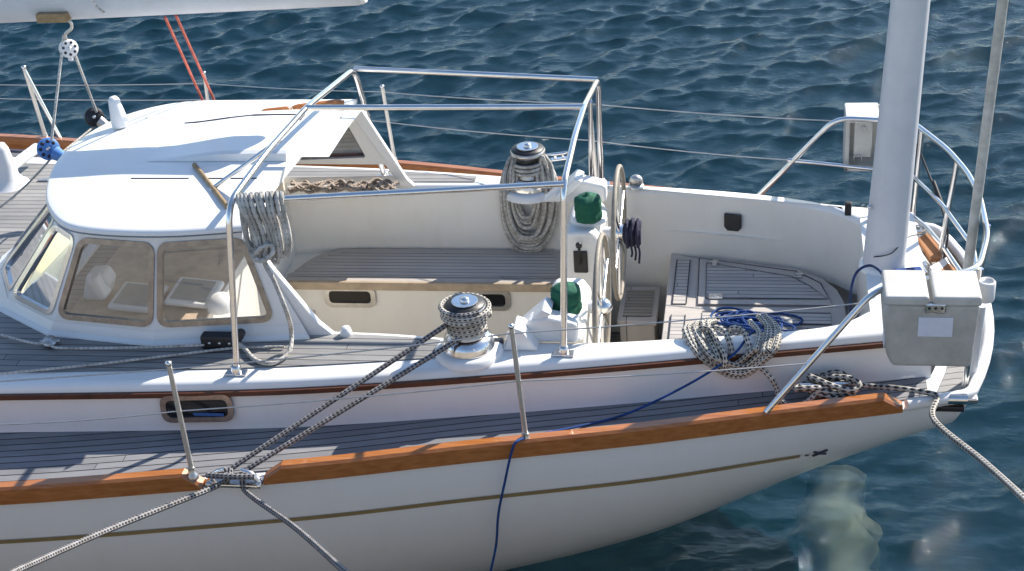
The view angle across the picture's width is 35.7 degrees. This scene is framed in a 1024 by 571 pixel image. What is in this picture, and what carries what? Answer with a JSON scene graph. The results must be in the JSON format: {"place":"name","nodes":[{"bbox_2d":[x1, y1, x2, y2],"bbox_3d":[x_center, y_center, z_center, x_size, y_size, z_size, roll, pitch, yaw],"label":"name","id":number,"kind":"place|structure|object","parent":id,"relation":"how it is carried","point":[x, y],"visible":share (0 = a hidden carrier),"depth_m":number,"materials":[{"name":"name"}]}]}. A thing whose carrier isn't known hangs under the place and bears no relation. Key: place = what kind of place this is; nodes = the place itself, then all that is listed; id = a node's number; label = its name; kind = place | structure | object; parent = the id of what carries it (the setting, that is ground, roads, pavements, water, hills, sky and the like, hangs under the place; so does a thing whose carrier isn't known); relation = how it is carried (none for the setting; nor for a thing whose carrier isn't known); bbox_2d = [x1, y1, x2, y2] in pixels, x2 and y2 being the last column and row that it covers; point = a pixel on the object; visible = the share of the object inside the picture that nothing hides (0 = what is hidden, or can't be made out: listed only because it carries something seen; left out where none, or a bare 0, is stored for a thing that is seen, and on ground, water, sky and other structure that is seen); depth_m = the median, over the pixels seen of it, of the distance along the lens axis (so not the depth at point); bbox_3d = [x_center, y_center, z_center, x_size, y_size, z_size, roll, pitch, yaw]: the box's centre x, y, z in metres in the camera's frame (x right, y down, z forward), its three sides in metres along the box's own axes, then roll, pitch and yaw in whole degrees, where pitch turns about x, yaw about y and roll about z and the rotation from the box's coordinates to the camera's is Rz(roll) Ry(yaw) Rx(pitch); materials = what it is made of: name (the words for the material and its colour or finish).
{"place":"outdoors","nodes":[
{"label":"outdoors","id":0,"kind":"place"},
{"bbox_2d":[0,0,1023,570],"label":"water","id":1,"kind":"structure","parent":0,"point":[932,500],"depth_m":13.70,"materials":[{"name":"blue liquid"}]},
{"bbox_2d":[0,0,1008,570],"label":"sailing yacht","id":2,"kind":"object","parent":1,"relation":"on","point":[120,230],"visible":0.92,"depth_m":7.53,"materials":[{"name":"paint"}]},
{"bbox_2d":[36,137,63,160],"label":"pulley block","id":3,"kind":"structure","parent":2,"relation":"attached to","point":[47,148],"depth_m":8.61,"materials":[{"name":"blue plastic"}]},
{"bbox_2d":[0,35,97,207],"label":"mainsheet","id":4,"kind":"object","parent":3,"relation":"attached to","point":[54,114],"visible":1,"depth_m":8.70,"materials":[{"name":"white fabric"}]},
{"bbox_2d":[39,335,60,348],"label":"deck block","id":5,"kind":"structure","parent":2,"relation":"on","point":[53,340],"depth_m":7.75,"materials":[{"name":"metal"}]},
{"bbox_2d":[84,107,107,126],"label":"pulley block","id":6,"kind":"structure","parent":2,"relation":"attached to","point":[93,118],"depth_m":8.99,"materials":[{"name":"black plastic"}]},
{"bbox_2d":[0,333,203,349],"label":"sheet rope","id":7,"kind":"object","parent":2,"relation":"on","point":[100,348],"visible":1,"depth_m":7.67,"materials":[{"name":"grey fabric"}]},
{"bbox_2d":[0,345,284,374],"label":"sheet rope","id":8,"kind":"object","parent":2,"relation":"on","point":[129,360],"visible":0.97,"depth_m":7.57,"materials":[{"name":"grey fabric"}]},
{"bbox_2d":[0,0,367,22],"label":"boom","id":9,"kind":"object","parent":2,"relation":"attached to","point":[48,11],"visible":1,"depth_m":8.37,"materials":[{"name":"white metal"}]},
{"bbox_2d":[59,20,77,60],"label":"pulley block","id":10,"kind":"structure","parent":9,"relation":"hanging from","point":[68,50],"depth_m":8.58,"materials":[{"name":"white plastic"}]},
{"bbox_2d":[92,0,104,13],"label":"cord end","id":11,"kind":"object","parent":9,"relation":"hanging from","point":[97,7],"visible":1,"depth_m":8.33,"materials":[{"name":"white fabric"}]},
{"bbox_2d":[164,16,203,100],"bbox_3d":[-1.803,-1.227,8.803,0.015,0.707,0.463,-2,29,5],"label":"red rope","id":12,"kind":"object","parent":9,"relation":"hanging from","point":[182,56],"visible":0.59,"depth_m":8.74,"materials":[{"name":"red fabric"}]},
{"bbox_2d":[175,15,214,99],"bbox_3d":[-1.738,-1.229,8.792,0.015,0.715,0.463,-1,29,6],"label":"red rope","id":13,"kind":"object","parent":9,"relation":"hanging from","point":[194,55],"visible":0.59,"depth_m":8.73,"materials":[{"name":"red fabric"}]},
{"bbox_2d":[9,300,491,570],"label":"mooring rope","id":14,"kind":"object","parent":2,"relation":"attached to","point":[242,478],"visible":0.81,"depth_m":7.09,"materials":[{"name":"grey fabric"}]},
{"bbox_2d":[236,190,293,365],"bbox_3d":[-1.175,-0.031,7.346,0.364,0.838,0.193,-5,29,-1],"label":"rope coil","id":15,"kind":"object","parent":2,"relation":"hanging from","point":[254,219],"visible":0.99,"depth_m":7.25,"materials":[{"name":"white fabric"}]},
{"bbox_2d":[287,177,399,193],"bbox_3d":[-0.961,-0.561,9.068,0.637,0.057,0.161,1,29,9],"label":"slack rope","id":16,"kind":"object","parent":2,"relation":"on","point":[335,186],"visible":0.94,"depth_m":9.06,"materials":[{"name":"beige fabric"}]},
{"bbox_2d":[438,292,491,338],"bbox_3d":[-0.214,0.148,7.383,0.250,0.160,0.251,1,29,9],"label":"winch rope","id":17,"kind":"object","parent":2,"relation":"attached to","point":[460,326],"visible":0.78,"depth_m":7.32,"materials":[{"name":"white fabric"}]},
{"bbox_2d":[499,154,557,252],"bbox_3d":[0.110,-0.483,9.106,0.345,0.609,0.216,1,29,9],"label":"rope coil","id":18,"kind":"object","parent":2,"relation":"on","point":[517,236],"visible":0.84,"depth_m":9.05,"materials":[{"name":"white fabric"}]},
{"bbox_2d":[550,281,581,314],"bbox_3d":[0.257,0.052,7.562,0.148,0.157,0.148,1,29,9],"label":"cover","id":19,"kind":"object","parent":2,"relation":"on","point":[574,304],"visible":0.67,"depth_m":7.52,"materials":[{"name":"green fabric"}]},
{"bbox_2d":[574,192,602,223],"bbox_3d":[0.402,-0.422,8.407,0.148,0.157,0.148,1,29,9],"label":"compass cover","id":20,"kind":"object","parent":2,"relation":"on","point":[587,207],"visible":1,"depth_m":8.36,"materials":[{"name":"green fabric"}]},
{"bbox_2d":[623,217,641,263],"bbox_3d":[0.647,-0.249,8.520,0.096,0.248,0.166,1,29,9],"label":"lashing line","id":21,"kind":"object","parent":2,"relation":"attached to","point":[632,233],"visible":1,"depth_m":8.45,"materials":[{"name":"blue fabric"}]},
{"bbox_2d":[490,307,802,570],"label":"blue line","id":22,"kind":"object","parent":2,"relation":"on","point":[740,320],"visible":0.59,"depth_m":7.46,"materials":[{"name":"fabric"}]},
{"bbox_2d":[682,314,817,403],"bbox_3d":[1.109,0.333,7.435,0.630,0.303,0.439,1,29,9],"label":"draped rope","id":23,"kind":"object","parent":2,"relation":"on","point":[771,343],"visible":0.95,"depth_m":7.35,"materials":[{"name":"white fabric"}]},
{"bbox_2d":[843,103,879,170],"bbox_3d":[2.012,-0.819,8.790,0.345,0.325,0.224,1,29,9],"label":"open box","id":24,"kind":"object","parent":2,"relation":"attached to","point":[859,139],"visible":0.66,"depth_m":8.74,"materials":[{"name":"white plastic"}]},
{"bbox_2d":[849,264,881,312],"bbox_3d":[1.735,0.044,7.775,0.182,0.336,0.240,1,29,9],"label":"hose","id":25,"kind":"object","parent":2,"relation":"attached to","point":[854,277],"visible":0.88,"depth_m":7.68,"materials":[{"name":"blue rubber"}]},
{"bbox_2d":[792,369,1023,502],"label":"stern line","id":26,"kind":"object","parent":2,"relation":"attached to","point":[825,379],"visible":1,"depth_m":7.25,"materials":[{"name":"fabric"}]},
{"bbox_2d":[894,267,925,275],"bbox_3d":[1.946,-0.055,7.789,0.140,0.030,0.100,-5,29,-1],"label":"folded cloth","id":27,"kind":"object","parent":2,"relation":"on","point":[914,268],"visible":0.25,"depth_m":7.81,"materials":[{"name":"blue fabric"}]},
{"bbox_2d":[881,270,981,366],"bbox_3d":[1.814,0.146,6.925,0.403,0.354,0.256,1,29,9],"label":"storage box","id":28,"kind":"object","parent":2,"relation":"hanging from","point":[932,320],"visible":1,"depth_m":6.83,"materials":[{"name":"plastic"}]},
{"bbox_2d":[917,141,948,258],"bbox_3d":[2.220,-0.477,8.422,0.048,0.554,0.480,-9,29,-8],"label":"cable","id":29,"kind":"object","parent":2,"relation":"attached to","point":[935,188],"visible":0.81,"depth_m":8.36,"materials":[{"name":"black plastic"}]}
]}

